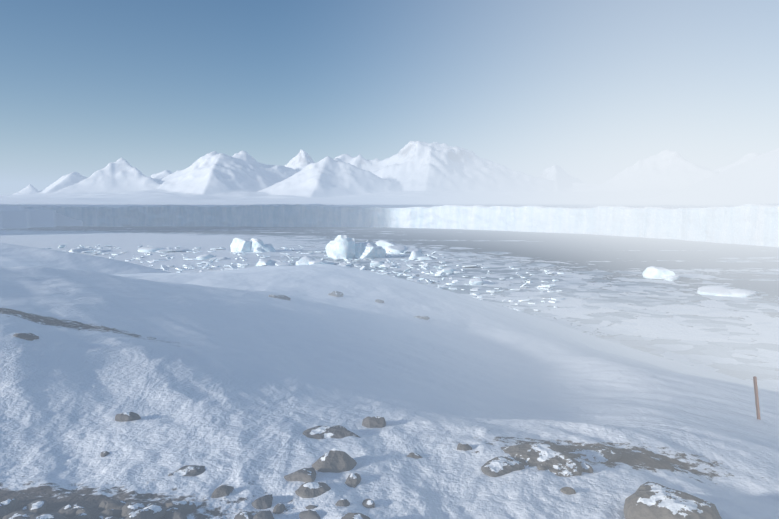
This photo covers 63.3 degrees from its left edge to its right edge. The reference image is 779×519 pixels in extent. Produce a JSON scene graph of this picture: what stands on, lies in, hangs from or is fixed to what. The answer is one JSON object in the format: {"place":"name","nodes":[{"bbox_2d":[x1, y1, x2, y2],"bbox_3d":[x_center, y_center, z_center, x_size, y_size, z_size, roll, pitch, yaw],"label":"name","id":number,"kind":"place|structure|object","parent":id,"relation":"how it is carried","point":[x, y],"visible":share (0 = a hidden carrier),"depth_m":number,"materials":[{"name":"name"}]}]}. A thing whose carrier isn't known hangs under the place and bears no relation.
{"place":"outdoors","nodes":[
{"label":"outdoors","id":0,"kind":"place"},
{"bbox_2d":[0,243,778,518],"bbox_3d":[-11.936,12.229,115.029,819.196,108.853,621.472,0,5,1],"label":"land","id":1,"kind":"structure","parent":0,"point":[240,381],"depth_m":7.06,"materials":[{"name":"white snow"}]},
{"bbox_2d":[0,509,8,518],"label":"rock","id":2,"kind":"object","parent":1,"relation":"on","point":[3,512],"visible":0.71,"depth_m":3.48,"materials":[{"name":"grey stone"}]},
{"bbox_2d":[1,499,16,510],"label":"rock","id":3,"kind":"object","parent":1,"relation":"on","point":[9,504],"visible":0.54,"depth_m":3.61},
{"bbox_2d":[2,510,35,518],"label":"rock","id":4,"kind":"object","parent":1,"relation":"on","point":[23,514],"visible":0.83,"depth_m":3.40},
{"bbox_2d":[13,333,38,340],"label":"rock","id":5,"kind":"object","parent":1,"relation":"on","point":[29,336],"visible":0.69,"depth_m":7.21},
{"bbox_2d":[26,499,46,510],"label":"rock","id":6,"kind":"object","parent":1,"relation":"on","point":[42,502],"visible":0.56,"depth_m":3.65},
{"bbox_2d":[29,505,45,514],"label":"rock","id":7,"kind":"object","parent":1,"relation":"on","point":[37,509],"visible":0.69,"depth_m":3.58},
{"bbox_2d":[31,512,67,518],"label":"rock","id":8,"kind":"object","parent":1,"relation":"on","point":[55,515],"visible":1,"depth_m":3.36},
{"bbox_2d":[59,504,72,512],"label":"rock","id":9,"kind":"object","parent":1,"relation":"on","point":[65,508],"visible":0.48,"depth_m":3.62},
{"bbox_2d":[63,508,78,516],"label":"rock","id":10,"kind":"object","parent":1,"relation":"on","point":[70,512],"visible":0.54,"depth_m":3.54,"materials":[{"name":"grey stone"}]},
{"bbox_2d":[74,506,89,509],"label":"rock","id":11,"kind":"object","parent":1,"relation":"on","point":[80,507],"visible":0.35,"depth_m":3.61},
{"bbox_2d":[73,512,90,518],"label":"rock","id":12,"kind":"object","parent":1,"relation":"on","point":[84,515],"visible":0.92,"depth_m":3.46,"materials":[{"name":"grey stone"}]},
{"bbox_2d":[76,509,90,514],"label":"rock","id":13,"kind":"object","parent":1,"relation":"on","point":[78,511],"visible":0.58,"depth_m":3.52,"materials":[{"name":"grey stone"}]},
{"bbox_2d":[97,502,106,510],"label":"rock","id":14,"kind":"object","parent":1,"relation":"on","point":[101,507],"visible":0.25,"depth_m":3.67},
{"bbox_2d":[100,451,109,456],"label":"rock","id":15,"kind":"object","parent":1,"relation":"on","point":[104,453],"visible":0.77,"depth_m":4.77,"materials":[{"name":"grey stone"}]},
{"bbox_2d":[96,509,120,516],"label":"rock","id":16,"kind":"object","parent":1,"relation":"on","point":[111,512],"visible":0.75,"depth_m":3.54,"materials":[{"name":"grey stone"}]},
{"bbox_2d":[101,499,116,509],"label":"rock","id":17,"kind":"object","parent":1,"relation":"on","point":[107,500],"visible":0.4,"depth_m":3.69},
{"bbox_2d":[102,516,117,518],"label":"rock","id":18,"kind":"object","parent":1,"relation":"on","point":[110,517],"visible":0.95,"depth_m":3.43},
{"bbox_2d":[105,500,120,509],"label":"rock","id":19,"kind":"object","parent":1,"relation":"on","point":[112,504],"visible":0.35,"depth_m":3.66,"materials":[{"name":"grey stone"}]},
{"bbox_2d":[112,499,126,509],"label":"rock","id":20,"kind":"object","parent":1,"relation":"on","point":[122,503],"visible":0.23,"depth_m":3.68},
{"bbox_2d":[115,412,140,421],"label":"rock","id":21,"kind":"object","parent":1,"relation":"on","point":[125,416],"visible":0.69,"depth_m":5.55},
{"bbox_2d":[121,501,146,517],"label":"rock","id":22,"kind":"object","parent":1,"relation":"on","point":[127,506],"visible":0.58,"depth_m":3.59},
{"bbox_2d":[127,507,140,513],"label":"rock","id":23,"kind":"object","parent":1,"relation":"on","point":[132,509],"visible":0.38,"depth_m":3.54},
{"bbox_2d":[125,509,153,518],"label":"rock","id":24,"kind":"object","parent":1,"relation":"on","point":[142,513],"visible":0.83,"depth_m":3.44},
{"bbox_2d":[142,505,166,518],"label":"rock","id":25,"kind":"object","parent":1,"relation":"on","point":[159,512],"visible":0.65,"depth_m":3.52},
{"bbox_2d":[147,503,162,506],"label":"rock","id":26,"kind":"object","parent":1,"relation":"on","point":[158,504],"visible":0.21,"depth_m":3.65,"materials":[{"name":"grey stone"}]},
{"bbox_2d":[163,508,181,516],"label":"rock","id":27,"kind":"object","parent":1,"relation":"on","point":[171,509],"visible":0.31,"depth_m":3.58,"materials":[{"name":"grey stone"}]},
{"bbox_2d":[164,511,186,518],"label":"rock","id":28,"kind":"object","parent":1,"relation":"on","point":[175,515],"visible":0.98,"depth_m":3.52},
{"bbox_2d":[163,501,189,512],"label":"rock","id":29,"kind":"object","parent":1,"relation":"on","point":[182,505],"visible":0.56,"depth_m":3.66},
{"bbox_2d":[168,465,205,475],"bbox_3d":[-1.364,1.472,4.353,0.317,0.087,0.185,-4,6,-37],"label":"rock","id":30,"kind":"object","parent":1,"relation":"on","point":[191,470],"visible":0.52,"depth_m":4.31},
{"bbox_2d":[185,502,195,509],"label":"rock","id":31,"kind":"object","parent":1,"relation":"on","point":[192,506],"visible":0.27,"depth_m":3.69,"materials":[{"name":"grey stone"}]},
{"bbox_2d":[211,485,233,497],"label":"rock","id":32,"kind":"object","parent":1,"relation":"on","point":[221,491],"visible":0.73,"depth_m":3.89,"materials":[{"name":"grey stone"}]},
{"bbox_2d":[234,511,252,518],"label":"rock","id":33,"kind":"object","parent":1,"relation":"on","point":[244,515],"visible":0.98,"depth_m":3.55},
{"bbox_2d":[251,494,272,508],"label":"rock","id":34,"kind":"object","parent":1,"relation":"on","point":[264,502],"visible":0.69,"depth_m":3.75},
{"bbox_2d":[253,510,273,518],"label":"rock","id":35,"kind":"object","parent":1,"relation":"on","point":[264,515],"visible":1,"depth_m":3.53,"materials":[{"name":"grey stone"}]},
{"bbox_2d":[272,505,284,513],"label":"rock","id":36,"kind":"object","parent":1,"relation":"on","point":[278,509],"visible":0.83,"depth_m":3.69,"materials":[{"name":"grey stone"}]},
{"bbox_2d":[269,294,290,299],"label":"rock","id":37,"kind":"object","parent":1,"relation":"on","point":[283,297],"visible":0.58,"depth_m":35.91,"materials":[{"name":"grey stone"}]},
{"bbox_2d":[284,467,315,481],"bbox_3d":[-0.593,1.446,4.167,0.236,0.136,0.239,0,5,1],"label":"rock","id":38,"kind":"object","parent":1,"relation":"on","point":[305,475],"visible":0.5,"depth_m":4.11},
{"bbox_2d":[299,511,320,518],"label":"rock","id":39,"kind":"object","parent":1,"relation":"on","point":[308,515],"visible":0.98,"depth_m":3.58,"materials":[{"name":"grey stone"}]},
{"bbox_2d":[305,505,317,508],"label":"rock","id":40,"kind":"object","parent":1,"relation":"on","point":[310,507],"visible":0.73,"depth_m":3.72,"materials":[{"name":"grey stone"}]},
{"bbox_2d":[295,482,330,497],"bbox_3d":[-0.459,1.440,3.949,0.221,0.104,0.238,4,6,41],"label":"rock","id":41,"kind":"object","parent":1,"relation":"on","point":[310,489],"visible":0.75,"depth_m":3.89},
{"bbox_2d":[302,425,360,438],"bbox_3d":[-0.451,1.469,5.236,0.575,0.106,0.351,0,5,1],"label":"rock","id":42,"kind":"object","parent":1,"relation":"on","point":[324,432],"visible":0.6,"depth_m":5.22,"materials":[{"name":"grey stone"}]},
{"bbox_2d":[312,448,356,472],"bbox_3d":[-0.374,1.431,4.408,0.285,0.232,0.326,4,6,38],"label":"rock","id":43,"kind":"object","parent":1,"relation":"on","point":[334,460],"visible":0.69,"depth_m":4.33,"materials":[{"name":"grey stone"}]},
{"bbox_2d":[328,291,343,296],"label":"rock","id":44,"kind":"object","parent":1,"relation":"on","point":[337,294],"visible":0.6,"depth_m":61.95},
{"bbox_2d":[335,498,349,506],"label":"rock","id":45,"kind":"object","parent":1,"relation":"on","point":[344,502],"visible":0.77,"depth_m":3.71,"materials":[{"name":"grey stone"}]},
{"bbox_2d":[345,473,360,487],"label":"rock","id":46,"kind":"object","parent":1,"relation":"on","point":[353,480],"visible":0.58,"depth_m":4.09,"materials":[{"name":"grey stone"}]},
{"bbox_2d":[341,513,369,518],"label":"rock","id":47,"kind":"object","parent":1,"relation":"on","point":[354,516],"visible":1,"depth_m":3.38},
{"bbox_2d":[362,499,374,507],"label":"rock","id":48,"kind":"object","parent":1,"relation":"on","point":[368,503],"visible":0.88,"depth_m":3.75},
{"bbox_2d":[362,416,385,427],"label":"rock","id":49,"kind":"object","parent":1,"relation":"on","point":[375,422],"visible":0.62,"depth_m":5.65,"materials":[{"name":"grey stone"}]},
{"bbox_2d":[407,452,421,458],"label":"rock","id":50,"kind":"object","parent":1,"relation":"on","point":[414,455],"visible":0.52,"depth_m":4.64,"materials":[{"name":"grey stone"}]},
{"bbox_2d":[415,316,429,319],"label":"rock","id":51,"kind":"object","parent":1,"relation":"on","point":[424,317],"visible":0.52,"depth_m":51.68,"materials":[{"name":"grey stone"}]},
{"bbox_2d":[457,443,471,450],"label":"rock","id":52,"kind":"object","parent":1,"relation":"on","point":[463,446],"visible":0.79,"depth_m":4.82,"materials":[{"name":"grey stone"}]},
{"bbox_2d":[481,456,524,476],"bbox_3d":[0.801,1.465,4.459,0.368,0.087,0.212,-3,6,-34],"label":"rock","id":53,"kind":"object","parent":1,"relation":"on","point":[498,466],"visible":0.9,"depth_m":4.41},
{"bbox_2d":[537,465,545,469],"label":"rock","id":54,"kind":"object","parent":1,"relation":"on","point":[540,467],"visible":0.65,"depth_m":4.44,"materials":[{"name":"grey stone"}]},
{"bbox_2d":[501,443,582,476],"bbox_3d":[1.077,1.484,4.627,0.574,0.151,0.651,0,5,1],"label":"rock","id":55,"kind":"object","parent":1,"relation":"on","point":[555,460],"visible":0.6,"depth_m":4.58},
{"bbox_2d":[560,487,575,494],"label":"rock","id":56,"kind":"object","parent":1,"relation":"on","point":[568,490],"visible":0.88,"depth_m":4.04,"materials":[{"name":"grey stone"}]},
{"bbox_2d":[579,461,592,472],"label":"rock","id":57,"kind":"object","parent":1,"relation":"on","point":[586,467],"visible":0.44,"depth_m":4.47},
{"bbox_2d":[564,446,621,462],"bbox_3d":[1.489,1.545,4.887,0.699,0.079,0.330,-2,5,-22],"label":"rock","id":58,"kind":"object","parent":1,"relation":"on","point":[598,454],"visible":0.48,"depth_m":4.92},
{"bbox_2d":[624,482,721,518],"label":"rock","id":59,"kind":"object","parent":1,"relation":"on","point":[650,500],"visible":1,"depth_m":3.61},
{"bbox_2d":[753,376,760,419],"bbox_3d":[7.962,3.242,13.653,0.050,1.450,0.050,-9,4,-18],"label":"stake","id":60,"kind":"object","parent":1,"relation":"on","point":[756,397],"visible":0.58,"depth_m":13.64,"materials":[{"name":"wood"}]},
{"bbox_2d":[0,226,778,388],"bbox_3d":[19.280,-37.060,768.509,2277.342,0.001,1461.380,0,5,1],"label":"bay ice","id":61,"kind":"structure","parent":0,"point":[610,292],"depth_m":266.44,"materials":[{"name":"white ice"}]},
{"bbox_2d":[39,244,564,310],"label":"ice floes","id":62,"kind":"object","parent":61,"relation":"on","point":[424,265],"depth_m":266.89,"materials":[{"name":"white ice"}]},
{"bbox_2d":[0,141,778,228],"bbox_3d":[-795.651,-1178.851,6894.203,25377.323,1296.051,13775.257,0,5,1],"label":"mountains","id":63,"kind":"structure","parent":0,"point":[416,174],"depth_m":5918.20,"materials":[{"name":"white snow"}]},
{"bbox_2d":[0,0,778,195],"label":"sky","id":64,"kind":"structure","parent":0,"point":[591,89],"materials":[{"name":"blue"}]},
{"bbox_2d":[23,204,778,246],"bbox_3d":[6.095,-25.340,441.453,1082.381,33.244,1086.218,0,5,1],"label":"glacier front","id":65,"kind":"object","parent":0,"point":[752,224],"visible":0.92,"depth_m":726.70,"materials":[{"name":"white ice"}]},
{"label":"sea","id":66,"kind":"structure","parent":0,"visible":0},
{"bbox_2d":[68,248,111,252],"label":"iceberg","id":67,"kind":"object","parent":66,"relation":"on","point":[77,250],"visible":0.75,"depth_m":368.30,"materials":[{"name":"white ice"}]},
{"bbox_2d":[138,247,190,251],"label":"iceberg","id":68,"kind":"object","parent":66,"relation":"on","point":[151,249],"visible":0.83,"depth_m":369.82,"materials":[{"name":"white ice"}]},
{"bbox_2d":[196,254,229,259],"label":"iceberg","id":69,"kind":"object","parent":66,"relation":"on","point":[209,256],"visible":0.77,"depth_m":318.20,"materials":[{"name":"white ice"}]},
{"bbox_2d":[230,237,275,251],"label":"iceberg","id":70,"kind":"object","parent":66,"relation":"on","point":[247,245],"visible":0.85,"depth_m":369.39,"materials":[{"name":"white ice"}]},
{"bbox_2d":[256,259,292,265],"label":"iceberg","id":71,"kind":"object","parent":66,"relation":"on","point":[273,262],"visible":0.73,"depth_m":284.02,"materials":[{"name":"white ice"}]},
{"bbox_2d":[295,256,333,264],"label":"iceberg","id":72,"kind":"object","parent":66,"relation":"on","point":[306,260],"visible":0.6,"depth_m":284.76,"materials":[{"name":"white ice"}]},
{"bbox_2d":[325,235,385,258],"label":"iceberg","id":73,"kind":"object","parent":66,"relation":"on","point":[342,246],"visible":0.92,"depth_m":323.73,"materials":[{"name":"white ice"}]},
{"bbox_2d":[370,261,392,267],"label":"iceberg","id":74,"kind":"object","parent":66,"relation":"on","point":[380,263],"visible":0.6,"depth_m":276.09,"materials":[{"name":"white ice"}]},
{"bbox_2d":[375,240,421,253],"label":"iceberg","id":75,"kind":"object","parent":66,"relation":"on","point":[388,246],"visible":0.79,"depth_m":364.80,"materials":[{"name":"white ice"}]},
{"bbox_2d":[409,250,433,259],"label":"iceberg","id":76,"kind":"object","parent":66,"relation":"on","point":[417,255],"visible":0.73,"depth_m":317.64,"materials":[{"name":"white ice"}]},
{"bbox_2d":[442,268,464,272],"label":"iceberg","id":77,"kind":"object","parent":66,"relation":"on","point":[448,270],"visible":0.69,"depth_m":252.24,"materials":[{"name":"white ice"}]},
{"bbox_2d":[469,278,493,284],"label":"iceberg","id":78,"kind":"object","parent":66,"relation":"on","point":[476,281],"visible":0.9,"depth_m":213.39,"materials":[{"name":"white ice"}]},
{"bbox_2d":[642,266,679,280],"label":"iceberg","id":79,"kind":"object","parent":66,"relation":"on","point":[652,272],"visible":0.81,"depth_m":230.19,"materials":[{"name":"white ice"}]},
{"bbox_2d":[697,285,758,296],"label":"iceberg","id":80,"kind":"object","parent":66,"relation":"on","point":[717,290],"visible":0.96,"depth_m":187.51,"materials":[{"name":"white ice"}]}
]}

